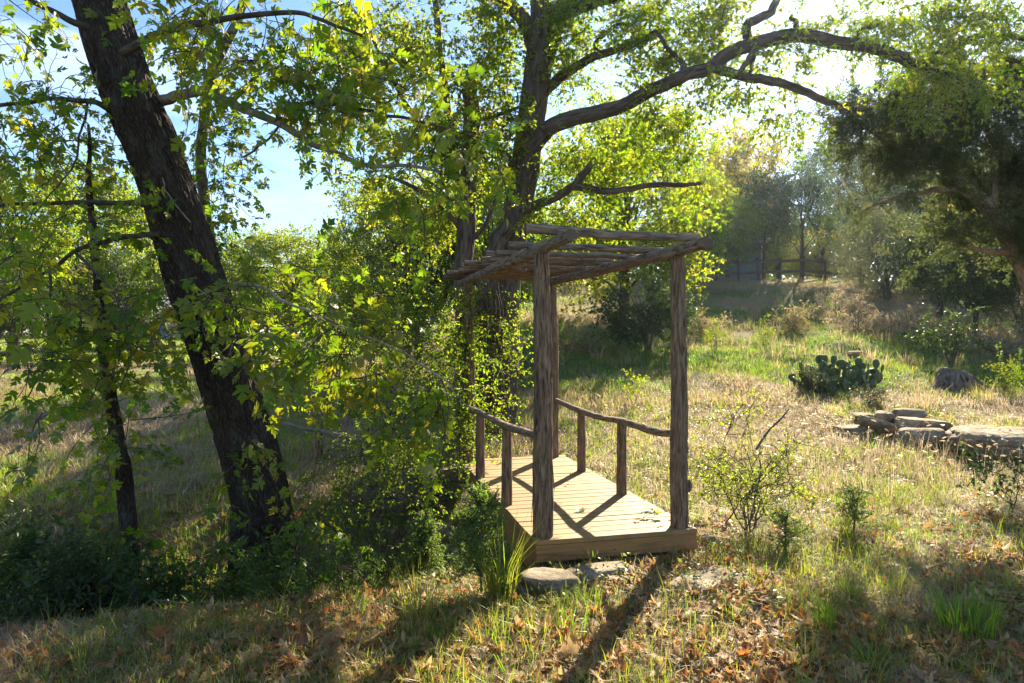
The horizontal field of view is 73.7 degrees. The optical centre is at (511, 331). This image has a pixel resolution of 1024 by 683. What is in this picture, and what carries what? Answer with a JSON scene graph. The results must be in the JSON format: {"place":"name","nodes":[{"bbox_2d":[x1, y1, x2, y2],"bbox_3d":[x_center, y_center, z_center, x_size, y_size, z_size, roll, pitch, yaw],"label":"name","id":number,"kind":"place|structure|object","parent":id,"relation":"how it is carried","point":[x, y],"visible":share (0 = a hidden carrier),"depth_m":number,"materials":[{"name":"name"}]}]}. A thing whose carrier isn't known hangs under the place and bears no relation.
{"place":"outdoors","nodes":[
{"label":"outdoors","id":0,"kind":"place"},
{"bbox_2d":[0,278,1023,682],"bbox_3d":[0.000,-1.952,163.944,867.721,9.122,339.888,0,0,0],"label":"ground","id":1,"kind":"structure","parent":0,"point":[746,290],"depth_m":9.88,"materials":[{"name":"plant"}]},
{"bbox_2d":[0,254,52,368],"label":"background tree","id":2,"kind":"object","parent":1,"relation":"on","point":[9,325],"visible":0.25,"depth_m":21.90,"materials":[{"name":"green plant"}]},
{"bbox_2d":[0,519,68,612],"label":"shrub","id":3,"kind":"object","parent":1,"relation":"on","point":[24,549],"visible":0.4,"depth_m":5.74,"materials":[{"name":"green plant"}]},
{"bbox_2d":[0,498,76,616],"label":"undergrowth shrub","id":4,"kind":"object","parent":1,"relation":"on","point":[9,531],"visible":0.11,"depth_m":6.06,"materials":[{"name":"green plant"}]},
{"bbox_2d":[0,144,105,362],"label":"background tree","id":5,"kind":"object","parent":1,"relation":"on","point":[41,192],"visible":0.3,"depth_m":25.03,"materials":[{"name":"green plant"}]},
{"bbox_2d":[15,219,106,320],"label":"background tree","id":6,"kind":"object","parent":1,"relation":"on","point":[67,264],"visible":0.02,"depth_m":35.47,"materials":[{"name":"green plant"}]},
{"bbox_2d":[0,505,179,626],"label":"undergrowth shrub","id":7,"kind":"object","parent":1,"relation":"on","point":[80,584],"visible":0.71,"depth_m":5.19,"materials":[{"name":"green plant"}]},
{"bbox_2d":[28,150,159,323],"bbox_3d":[-19.716,-3.769,32.914,6.951,10.375,6.752,0,0,29],"label":"background tree","id":8,"kind":"object","parent":1,"relation":"on","point":[130,215],"visible":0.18,"depth_m":32.17,"materials":[{"name":"green plant"}]},
{"bbox_2d":[64,590,152,634],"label":"grass clump","id":9,"kind":"object","parent":1,"relation":"on","point":[101,614],"visible":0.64,"depth_m":4.35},
{"bbox_2d":[0,33,222,583],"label":"young tree","id":10,"kind":"object","parent":1,"relation":"on","point":[120,468],"visible":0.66,"depth_m":6.04,"materials":[{"name":"green plant"}]},
{"bbox_2d":[75,245,164,355],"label":"background tree","id":11,"kind":"object","parent":1,"relation":"on","point":[122,275],"visible":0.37,"depth_m":26.64,"materials":[{"name":"green plant"}]},
{"bbox_2d":[114,300,180,339],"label":"house","id":12,"kind":"structure","parent":1,"relation":"on","point":[161,333],"depth_m":59.76,"materials":[{"name":"paint"}]},
{"bbox_2d":[81,536,226,617],"bbox_3d":[-3.148,2.288,5.776,1.224,1.131,1.338,0,0,0],"label":"undergrowth shrub","id":13,"kind":"object","parent":1,"relation":"on","point":[147,572],"visible":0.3,"depth_m":5.77,"materials":[{"name":"green plant"}]},
{"bbox_2d":[105,194,214,343],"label":"background tree","id":14,"kind":"object","parent":1,"relation":"on","point":[174,322],"visible":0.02,"depth_m":39.74,"materials":[{"name":"green plant"}]},
{"bbox_2d":[114,528,296,615],"bbox_3d":[-2.348,2.217,5.451,1.134,0.948,1.399,0,0,38],"label":"undergrowth shrub","id":15,"kind":"object","parent":1,"relation":"on","point":[154,596],"visible":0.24,"depth_m":5.49,"materials":[{"name":"green plant"}]},
{"bbox_2d":[129,0,339,303],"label":"young tree","id":16,"kind":"object","parent":1,"relation":"on","point":[200,144],"visible":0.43,"depth_m":7.16,"materials":[{"name":"green plant"}]},
{"bbox_2d":[216,228,282,308],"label":"background tree","id":17,"kind":"object","parent":1,"relation":"on","point":[236,264],"visible":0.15,"depth_m":44.71,"materials":[{"name":"green plant"}]},
{"bbox_2d":[0,0,533,599],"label":"leaning tree","id":18,"kind":"object","parent":1,"relation":"on","point":[256,488],"visible":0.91,"depth_m":5.41,"materials":[{"name":"green plant"}]},
{"bbox_2d":[227,218,345,346],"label":"background tree","id":19,"kind":"object","parent":1,"relation":"on","point":[284,247],"visible":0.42,"depth_m":39.12,"materials":[{"name":"green plant"}]},
{"bbox_2d":[217,518,363,602],"bbox_3d":[-1.806,1.995,5.577,1.148,0.934,1.316,0,0,-34],"label":"undergrowth shrub","id":20,"kind":"object","parent":1,"relation":"on","point":[258,582],"visible":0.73,"depth_m":5.42,"materials":[{"name":"green plant"}]},
{"bbox_2d":[281,421,379,467],"bbox_3d":[-2.684,1.620,9.575,2.365,0.680,0.138,0,0,36],"label":"rustic railing","id":21,"kind":"object","parent":1,"relation":"on","point":[318,450],"visible":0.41,"depth_m":9.55,"materials":[{"name":"brown wood"}]},
{"bbox_2d":[271,519,409,613],"bbox_3d":[-1.216,1.863,5.217,0.802,0.898,1.267,0,0,24],"label":"undergrowth shrub","id":22,"kind":"object","parent":1,"relation":"on","point":[352,567],"visible":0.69,"depth_m":5.17,"materials":[{"name":"green plant"}]},
{"bbox_2d":[247,230,494,505],"bbox_3d":[-1.711,0.454,8.506,3.087,3.514,2.600,0,0,0],"label":"tree","id":23,"kind":"object","parent":1,"relation":"on","point":[382,331],"visible":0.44,"depth_m":8.49,"materials":[{"name":"green plant"}]},
{"bbox_2d":[266,402,475,581],"bbox_3d":[-1.343,1.621,6.777,2.080,1.832,1.306,0,0,0],"label":"arching shrub","id":24,"kind":"object","parent":1,"relation":"on","point":[339,510],"visible":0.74,"depth_m":6.77,"materials":[{"name":"green plant"}]},
{"bbox_2d":[316,169,428,362],"bbox_3d":[-4.008,-1.938,19.998,3.570,5.990,3.463,0,0,41],"label":"background tree","id":25,"kind":"object","parent":1,"relation":"on","point":[334,235],"visible":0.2,"depth_m":19.49,"materials":[{"name":"green plant"}]},
{"bbox_2d":[312,226,449,347],"bbox_3d":[-6.093,-2.030,32.881,7.234,6.411,7.448,0,0,-38],"label":"background tree","id":26,"kind":"object","parent":1,"relation":"on","point":[330,287],"visible":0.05,"depth_m":32.09,"materials":[{"name":"green plant"}]},
{"bbox_2d":[270,0,544,438],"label":"broken tree","id":27,"kind":"object","parent":1,"relation":"on","point":[467,233],"visible":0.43,"depth_m":10.74,"materials":[{"name":"green plant"}]},
{"bbox_2d":[344,193,473,366],"bbox_3d":[-2.415,-1.249,16.973,3.395,4.594,2.980,0,0,-16],"label":"background tree","id":28,"kind":"object","parent":1,"relation":"on","point":[384,248],"visible":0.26,"depth_m":16.60,"materials":[{"name":"green plant"}]},
{"bbox_2d":[363,467,462,512],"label":"retaining wall","id":29,"kind":"structure","parent":1,"relation":"on","point":[455,481],"depth_m":8.23,"materials":[{"name":"stone"}]},
{"bbox_2d":[389,508,446,578],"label":"cedar seedling","id":30,"kind":"object","parent":1,"relation":"on","point":[422,533],"visible":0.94,"depth_m":5.85,"materials":[{"name":"green plant"}]},
{"bbox_2d":[381,547,457,619],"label":"grass clump","id":31,"kind":"object","parent":1,"relation":"on","point":[415,601],"visible":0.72,"depth_m":4.40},
{"bbox_2d":[430,521,456,542],"bbox_3d":[-0.808,2.256,7.721,0.444,0.205,0.381,0,0,-26],"label":"boulder","id":32,"kind":"object","parent":1,"relation":"on","point":[442,531],"visible":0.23,"depth_m":7.57,"materials":[{"name":"stone"}]},
{"bbox_2d":[0,204,932,337],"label":"woods","id":33,"kind":"object","parent":1,"relation":"on","point":[637,273],"visible":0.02,"depth_m":72.34,"materials":[{"name":"green plant"}]},
{"bbox_2d":[443,475,521,593],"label":"cedar seedling","id":34,"kind":"object","parent":1,"relation":"on","point":[482,502],"visible":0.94,"depth_m":4.86,"materials":[{"name":"green plant"}]},
{"bbox_2d":[417,160,554,283],"bbox_3d":[-1.523,-4.305,30.005,6.770,7.316,6.577,0,0,-15],"label":"background tree","id":35,"kind":"object","parent":1,"relation":"on","point":[482,244],"visible":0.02,"depth_m":28.81,"materials":[{"name":"green plant"}]},
{"bbox_2d":[423,134,556,322],"bbox_3d":[-0.425,-1.893,16.538,3.385,6.042,3.484,0,0,34],"label":"background tree","id":36,"kind":"object","parent":1,"relation":"on","point":[524,285],"visible":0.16,"depth_m":16.18,"materials":[{"name":"green plant"}]},
{"bbox_2d":[451,502,563,601],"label":"grass clump","id":37,"kind":"object","parent":1,"relation":"on","point":[499,581],"visible":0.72,"depth_m":4.73,"materials":[{"name":"plant"}]},
{"bbox_2d":[0,375,1023,682],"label":"fallen leaves","id":38,"kind":"object","parent":1,"relation":"on","point":[748,649],"depth_m":4.12,"materials":[{"name":"plant"}]},
{"bbox_2d":[0,451,1023,682],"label":"grass","id":39,"kind":"structure","parent":1,"relation":"on","point":[564,613],"depth_m":4.33,"materials":[{"name":"plant"}]},
{"bbox_2d":[0,395,1023,638],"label":"ground cover","id":40,"kind":"object","parent":1,"relation":"on","point":[496,593],"visible":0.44,"depth_m":5.06,"materials":[{"name":"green plant"}]},
{"bbox_2d":[519,567,581,594],"bbox_3d":[0.274,1.789,4.874,0.446,0.156,0.316,0,0,0],"label":"stone","id":41,"kind":"object","parent":1,"relation":"on","point":[535,577],"visible":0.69,"depth_m":4.78,"materials":[{"name":"stone"}]},
{"bbox_2d":[443,223,712,567],"bbox_3d":[0.364,0.553,7.082,1.570,2.740,4.585,0,0,-14],"label":"footbridge","id":42,"kind":"object","parent":1,"relation":"on","point":[604,521],"visible":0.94,"depth_m":5.77,"materials":[{"name":"brown wood"}]},
{"bbox_2d":[522,250,597,290],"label":"dry vine","id":43,"kind":"object","parent":42,"relation":"hanging from","point":[575,266],"visible":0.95,"depth_m":6.76,"materials":[{"name":"brown plant"}]},
{"bbox_2d":[558,319,631,357],"bbox_3d":[1.989,0.438,18.465,2.410,1.633,2.156,0,0,0],"label":"dry brush","id":44,"kind":"object","parent":1,"relation":"on","point":[567,345],"visible":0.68,"depth_m":18.50,"materials":[{"name":"brown plant"}]},
{"bbox_2d":[566,561,634,584],"bbox_3d":[0.634,1.807,5.097,0.649,0.106,0.269,0,0,-19],"label":"stepping stone","id":45,"kind":"object","parent":1,"relation":"on","point":[609,569],"visible":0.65,"depth_m":5.07,"materials":[{"name":"stone"}]},
{"bbox_2d":[529,72,738,323],"bbox_3d":[4.153,-4.592,25.006,7.728,9.079,7.494,0,0,3],"label":"background tree","id":46,"kind":"object","parent":1,"relation":"on","point":[623,281],"visible":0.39,"depth_m":24.12,"materials":[{"name":"green plant"}]},
{"bbox_2d":[621,368,649,402],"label":"sapling","id":47,"kind":"object","parent":1,"relation":"on","point":[638,380],"visible":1,"depth_m":13.13,"materials":[{"name":"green plant"}]},
{"bbox_2d":[264,274,1023,408],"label":"hillside grass","id":48,"kind":"structure","parent":1,"relation":"on","point":[815,285],"depth_m":18.80,"materials":[{"name":"plant"}]},
{"bbox_2d":[583,264,708,353],"bbox_3d":[3.704,-0.593,19.190,3.473,2.669,2.533,0,0,0],"label":"hill bush","id":49,"kind":"object","parent":1,"relation":"on","point":[614,318],"visible":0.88,"depth_m":18.91,"materials":[{"name":"green plant"}]},
{"bbox_2d":[652,159,740,293],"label":"background tree","id":50,"kind":"object","parent":1,"relation":"on","point":[716,243],"visible":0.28,"depth_m":32.53,"materials":[{"name":"green plant"}]},
{"bbox_2d":[660,301,741,339],"bbox_3d":[5.988,-0.119,21.973,2.375,1.846,2.148,0,0,-24],"label":"dry brush","id":51,"kind":"object","parent":1,"relation":"on","point":[706,322],"visible":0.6,"depth_m":21.94,"materials":[{"name":"brown plant"}]},
{"bbox_2d":[697,533,717,544],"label":"stone","id":52,"kind":"object","parent":1,"relation":"on","point":[704,537],"visible":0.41,"depth_m":6.06,"materials":[{"name":"stone"}]},
{"bbox_2d":[669,565,751,594],"bbox_3d":[1.461,1.813,4.973,0.788,0.080,0.406,0,0,-30],"label":"stepping stone","id":53,"kind":"object","parent":1,"relation":"on","point":[706,572],"visible":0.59,"depth_m":4.95,"materials":[{"name":"stone"}]},
{"bbox_2d":[703,316,737,352],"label":"weed","id":54,"kind":"object","parent":1,"relation":"on","point":[715,336],"visible":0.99,"depth_m":18.36,"materials":[{"name":"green plant"}]},
{"bbox_2d":[679,150,765,221],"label":"background tree","id":55,"kind":"object","parent":1,"relation":"on","point":[724,173],"visible":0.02,"depth_m":45.73,"materials":[{"name":"green plant"}]},
{"bbox_2d":[687,225,771,279],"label":"house","id":56,"kind":"structure","parent":1,"relation":"on","point":[744,267],"depth_m":38.50,"materials":[{"name":"paint"}]},
{"bbox_2d":[696,193,765,278],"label":"background tree","id":57,"kind":"object","parent":1,"relation":"on","point":[740,212],"visible":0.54,"depth_m":36.64,"materials":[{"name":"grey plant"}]},
{"bbox_2d":[454,0,1023,433],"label":"spreading tree","id":58,"kind":"object","parent":1,"relation":"on","point":[550,22],"visible":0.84,"depth_m":10.42,"materials":[{"name":"green plant"}]},
{"bbox_2d":[424,278,533,469],"bbox_3d":[-0.405,0.599,9.552,2.059,3.020,3.441,0,0,0],"label":"climbing vine","id":59,"kind":"object","parent":58,"relation":"attached to","point":[478,344],"visible":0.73,"depth_m":10.21,"materials":[{"name":"green plant"}]},
{"bbox_2d":[699,112,793,258],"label":"background tree","id":60,"kind":"object","parent":1,"relation":"on","point":[735,162],"visible":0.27,"depth_m":42.94,"materials":[{"name":"plant"}]},
{"bbox_2d":[662,256,848,281],"bbox_3d":[12.775,-3.267,36.069,10.839,1.498,1.486,0,0,-2],"label":"board fence","id":61,"kind":"object","parent":1,"relation":"on","point":[780,271],"visible":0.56,"depth_m":35.93,"materials":[{"name":"wood"}]},
{"bbox_2d":[688,388,833,534],"bbox_3d":[2.201,1.220,6.304,1.552,1.442,1.136,0,0,0],"label":"thorny bush","id":62,"kind":"object","parent":1,"relation":"on","point":[732,481],"visible":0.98,"depth_m":6.25,"materials":[{"name":"green plant"}]},
{"bbox_2d":[728,157,804,279],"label":"background tree","id":63,"kind":"object","parent":1,"relation":"on","point":[765,188],"visible":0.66,"depth_m":37.50,"materials":[{"name":"green plant"}]},
{"bbox_2d":[749,313,783,346],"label":"weed","id":64,"kind":"object","parent":1,"relation":"on","point":[761,333],"visible":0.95,"depth_m":20.04,"materials":[{"name":"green plant"}]},
{"bbox_2d":[765,500,809,555],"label":"cedar seedling","id":65,"kind":"object","parent":1,"relation":"on","point":[784,517],"visible":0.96,"depth_m":5.67,"materials":[{"name":"green plant"}]},
{"bbox_2d":[765,234,816,279],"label":"background tree","id":66,"kind":"object","parent":1,"relation":"on","point":[774,265],"visible":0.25,"depth_m":45.12,"materials":[{"name":"green plant"}]},
{"bbox_2d":[762,299,821,337],"bbox_3d":[9.291,-0.283,22.588,1.889,1.617,2.096,0,0,45],"label":"dry brush","id":67,"kind":"object","parent":1,"relation":"on","point":[793,323],"visible":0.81,"depth_m":22.38,"materials":[{"name":"brown plant"}]},
{"bbox_2d":[762,153,841,279],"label":"background tree","id":68,"kind":"object","parent":1,"relation":"on","point":[814,181],"visible":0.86,"depth_m":37.12,"materials":[{"name":"green plant"}]},
{"bbox_2d":[787,360,836,393],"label":"weed","id":69,"kind":"object","parent":1,"relation":"on","point":[819,385],"visible":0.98,"depth_m":14.15,"materials":[{"name":"green plant"}]},
{"bbox_2d":[782,228,853,278],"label":"background tree","id":70,"kind":"object","parent":1,"relation":"on","point":[819,266],"visible":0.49,"depth_m":44.61,"materials":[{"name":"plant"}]},
{"bbox_2d":[793,582,859,629],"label":"grass clump","id":71,"kind":"object","parent":1,"relation":"on","point":[822,610],"visible":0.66,"depth_m":4.23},
{"bbox_2d":[645,404,1023,498],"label":"foxtail grass","id":72,"kind":"structure","parent":1,"relation":"on","point":[865,469],"depth_m":8.95,"materials":[{"name":"plant"}]},
{"bbox_2d":[788,355,883,391],"bbox_3d":[6.982,0.905,14.674,2.068,0.816,1.122,0,0,0],"label":"prickly pear","id":73,"kind":"object","parent":1,"relation":"on","point":[851,373],"visible":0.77,"depth_m":14.51,"materials":[{"name":"plant"}]},
{"bbox_2d":[789,126,884,272],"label":"background tree","id":74,"kind":"object","parent":1,"relation":"on","point":[837,180],"visible":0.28,"depth_m":63.35,"materials":[{"name":"green plant"}]},
{"bbox_2d":[801,285,874,315],"bbox_3d":[12.519,-0.976,26.104,2.491,1.705,2.136,0,0,0],"label":"dry brush","id":75,"kind":"object","parent":1,"relation":"on","point":[852,303],"visible":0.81,"depth_m":26.03,"materials":[{"name":"brown plant"}]},
{"bbox_2d":[821,510,860,543],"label":"grass clump","id":76,"kind":"object","parent":1,"relation":"on","point":[846,530],"visible":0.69,"depth_m":5.99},
{"bbox_2d":[832,425,867,434],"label":"boulder","id":77,"kind":"object","parent":1,"relation":"on","point":[854,428],"visible":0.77,"depth_m":11.02,"materials":[{"name":"stone"}]},
{"bbox_2d":[832,479,875,534],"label":"cedar seedling","id":78,"kind":"object","parent":1,"relation":"on","point":[855,504],"visible":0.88,"depth_m":6.18,"materials":[{"name":"green plant"}]},
{"bbox_2d":[820,300,895,334],"bbox_3d":[11.491,-0.287,22.532,2.213,1.586,2.018,0,0,0],"label":"dry brush","id":79,"kind":"object","parent":1,"relation":"on","point":[855,324],"visible":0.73,"depth_m":22.44,"materials":[{"name":"brown plant"}]},
{"bbox_2d":[827,221,895,282],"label":"background tree","id":80,"kind":"object","parent":1,"relation":"on","point":[847,237],"visible":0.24,"depth_m":33.92,"materials":[{"name":"green plant"}]},
{"bbox_2d":[840,378,896,408],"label":"weed","id":81,"kind":"object","parent":1,"relation":"on","point":[876,394],"visible":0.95,"depth_m":12.92,"materials":[{"name":"brown plant"}]},
{"bbox_2d":[838,630,911,674],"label":"grass clump","id":82,"kind":"object","parent":1,"relation":"on","point":[871,650],"visible":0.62,"depth_m":3.79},
{"bbox_2d":[858,415,896,433],"bbox_3d":[5.935,1.505,11.054,0.605,0.326,0.526,0,0,0],"label":"boulder","id":83,"kind":"object","parent":1,"relation":"on","point":[878,425],"visible":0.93,"depth_m":10.91,"materials":[{"name":"stone"}]},
{"bbox_2d":[824,202,931,300],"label":"background tree","id":84,"kind":"object","parent":1,"relation":"on","point":[884,284],"visible":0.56,"depth_m":27.86,"materials":[{"name":"green plant"}]},
{"bbox_2d":[873,410,894,422],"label":"boulder","id":85,"kind":"object","parent":1,"relation":"on","point":[889,417],"visible":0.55,"depth_m":11.46,"materials":[{"name":"stone"}]},
{"bbox_2d":[844,171,941,272],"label":"background tree","id":86,"kind":"object","parent":1,"relation":"on","point":[878,205],"visible":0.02,"depth_m":56.49,"materials":[{"name":"green plant"}]},
{"bbox_2d":[857,172,940,275],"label":"background tree","id":87,"kind":"object","parent":1,"relation":"on","point":[895,190],"visible":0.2,"depth_m":36.72,"materials":[{"name":"green plant"}]},
{"bbox_2d":[891,408,928,417],"bbox_3d":[6.945,1.451,11.994,0.646,0.232,0.446,0,0,0],"label":"boulder","id":88,"kind":"object","parent":1,"relation":"on","point":[909,412],"visible":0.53,"depth_m":11.82,"materials":[{"name":"stone"}]},
{"bbox_2d":[808,8,1023,296],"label":"juniper tree","id":89,"kind":"object","parent":1,"relation":"on","point":[1000,180],"visible":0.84,"depth_m":11.79,"materials":[{"name":"green plant"}]},
{"bbox_2d":[894,427,945,446],"bbox_3d":[6.353,1.630,10.603,0.834,0.287,0.556,0,0,0],"label":"boulder","id":90,"kind":"object","parent":1,"relation":"on","point":[940,433],"visible":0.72,"depth_m":10.41,"materials":[{"name":"stone"}]},
{"bbox_2d":[874,299,967,341],"bbox_3d":[12.185,-0.189,20.587,2.542,1.684,2.208,0,0,42],"label":"dry brush","id":91,"kind":"object","parent":1,"relation":"on","point":[917,317],"visible":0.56,"depth_m":20.48,"materials":[{"name":"brown plant"}]},
{"bbox_2d":[892,416,952,430],"bbox_3d":[6.813,1.531,11.352,0.881,0.232,0.705,0,0,30],"label":"boulder","id":92,"kind":"object","parent":1,"relation":"on","point":[913,422],"visible":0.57,"depth_m":11.12,"materials":[{"name":"stone"}]},
{"bbox_2d":[900,373,949,410],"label":"grass clump","id":93,"kind":"object","parent":1,"relation":"on","point":[919,400],"visible":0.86,"depth_m":12.74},
{"bbox_2d":[874,204,991,319],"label":"background tree","id":94,"kind":"object","parent":1,"relation":"on","point":[904,249],"visible":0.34,"depth_m":24.00,"materials":[{"name":"green plant"}]},
{"bbox_2d":[892,179,982,247],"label":"background tree","id":95,"kind":"object","parent":1,"relation":"on","point":[923,209],"visible":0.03,"depth_m":35.33,"materials":[{"name":"green plant"}]},
{"bbox_2d":[894,226,981,304],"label":"background tree","id":96,"kind":"object","parent":1,"relation":"on","point":[933,240],"visible":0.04,"depth_m":28.89,"materials":[{"name":"green plant"}]},
{"bbox_2d":[903,304,995,368],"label":"hill bush","id":97,"kind":"object","parent":1,"relation":"on","point":[952,340],"visible":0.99,"depth_m":16.62,"materials":[{"name":"green plant"}]},
{"bbox_2d":[929,368,990,392],"bbox_3d":[9.433,1.028,14.362,1.081,0.536,1.086,0,0,-45],"label":"tree stump","id":98,"kind":"object","parent":1,"relation":"on","point":[946,377],"visible":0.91,"depth_m":14.34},
{"bbox_2d":[913,569,1017,645],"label":"grass clump","id":99,"kind":"object","parent":1,"relation":"on","point":[970,616],"visible":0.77,"depth_m":4.16,"materials":[{"name":"plant"}]},
{"bbox_2d":[917,233,1022,336],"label":"background tree","id":100,"kind":"object","parent":1,"relation":"on","point":[977,295],"visible":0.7,"depth_m":20.66,"materials":[{"name":"green plant"}]},
{"bbox_2d":[942,318,1023,359],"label":"dry brush","id":101,"kind":"object","parent":1,"relation":"on","point":[1003,345],"visible":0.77,"depth_m":18.06,"materials":[{"name":"brown plant"}]},
{"bbox_2d":[944,425,1023,457],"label":"boulder","id":102,"kind":"object","parent":1,"relation":"on","point":[977,433],"visible":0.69,"depth_m":9.91,"materials":[{"name":"stone"}]},
{"bbox_2d":[969,378,1000,403],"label":"grass clump","id":103,"kind":"object","parent":1,"relation":"on","point":[976,395],"visible":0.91,"depth_m":13.14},
{"bbox_2d":[954,441,1023,511],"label":"shrub","id":104,"kind":"object","parent":1,"relation":"on","point":[980,467],"visible":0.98,"depth_m":7.24,"materials":[{"name":"green plant"}]},
{"bbox_2d":[979,262,1023,336],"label":"background tree","id":105,"kind":"object","parent":1,"relation":"on","point":[1014,311],"visible":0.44,"depth_m":20.93,"materials":[{"name":"green plant"}]},
{"bbox_2d":[979,343,1023,392],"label":"weed","id":106,"kind":"object","parent":1,"relation":"on","point":[1013,378],"visible":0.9,"depth_m":14.21,"materials":[{"name":"green plant"}]},
{"bbox_2d":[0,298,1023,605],"bbox_3d":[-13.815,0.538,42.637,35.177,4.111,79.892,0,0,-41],"label":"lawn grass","id":107,"kind":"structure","parent":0,"point":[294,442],"depth_m":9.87,"materials":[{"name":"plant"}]},
{"bbox_2d":[0,0,1023,332],"label":"sky","id":108,"kind":"structure","parent":0,"point":[286,199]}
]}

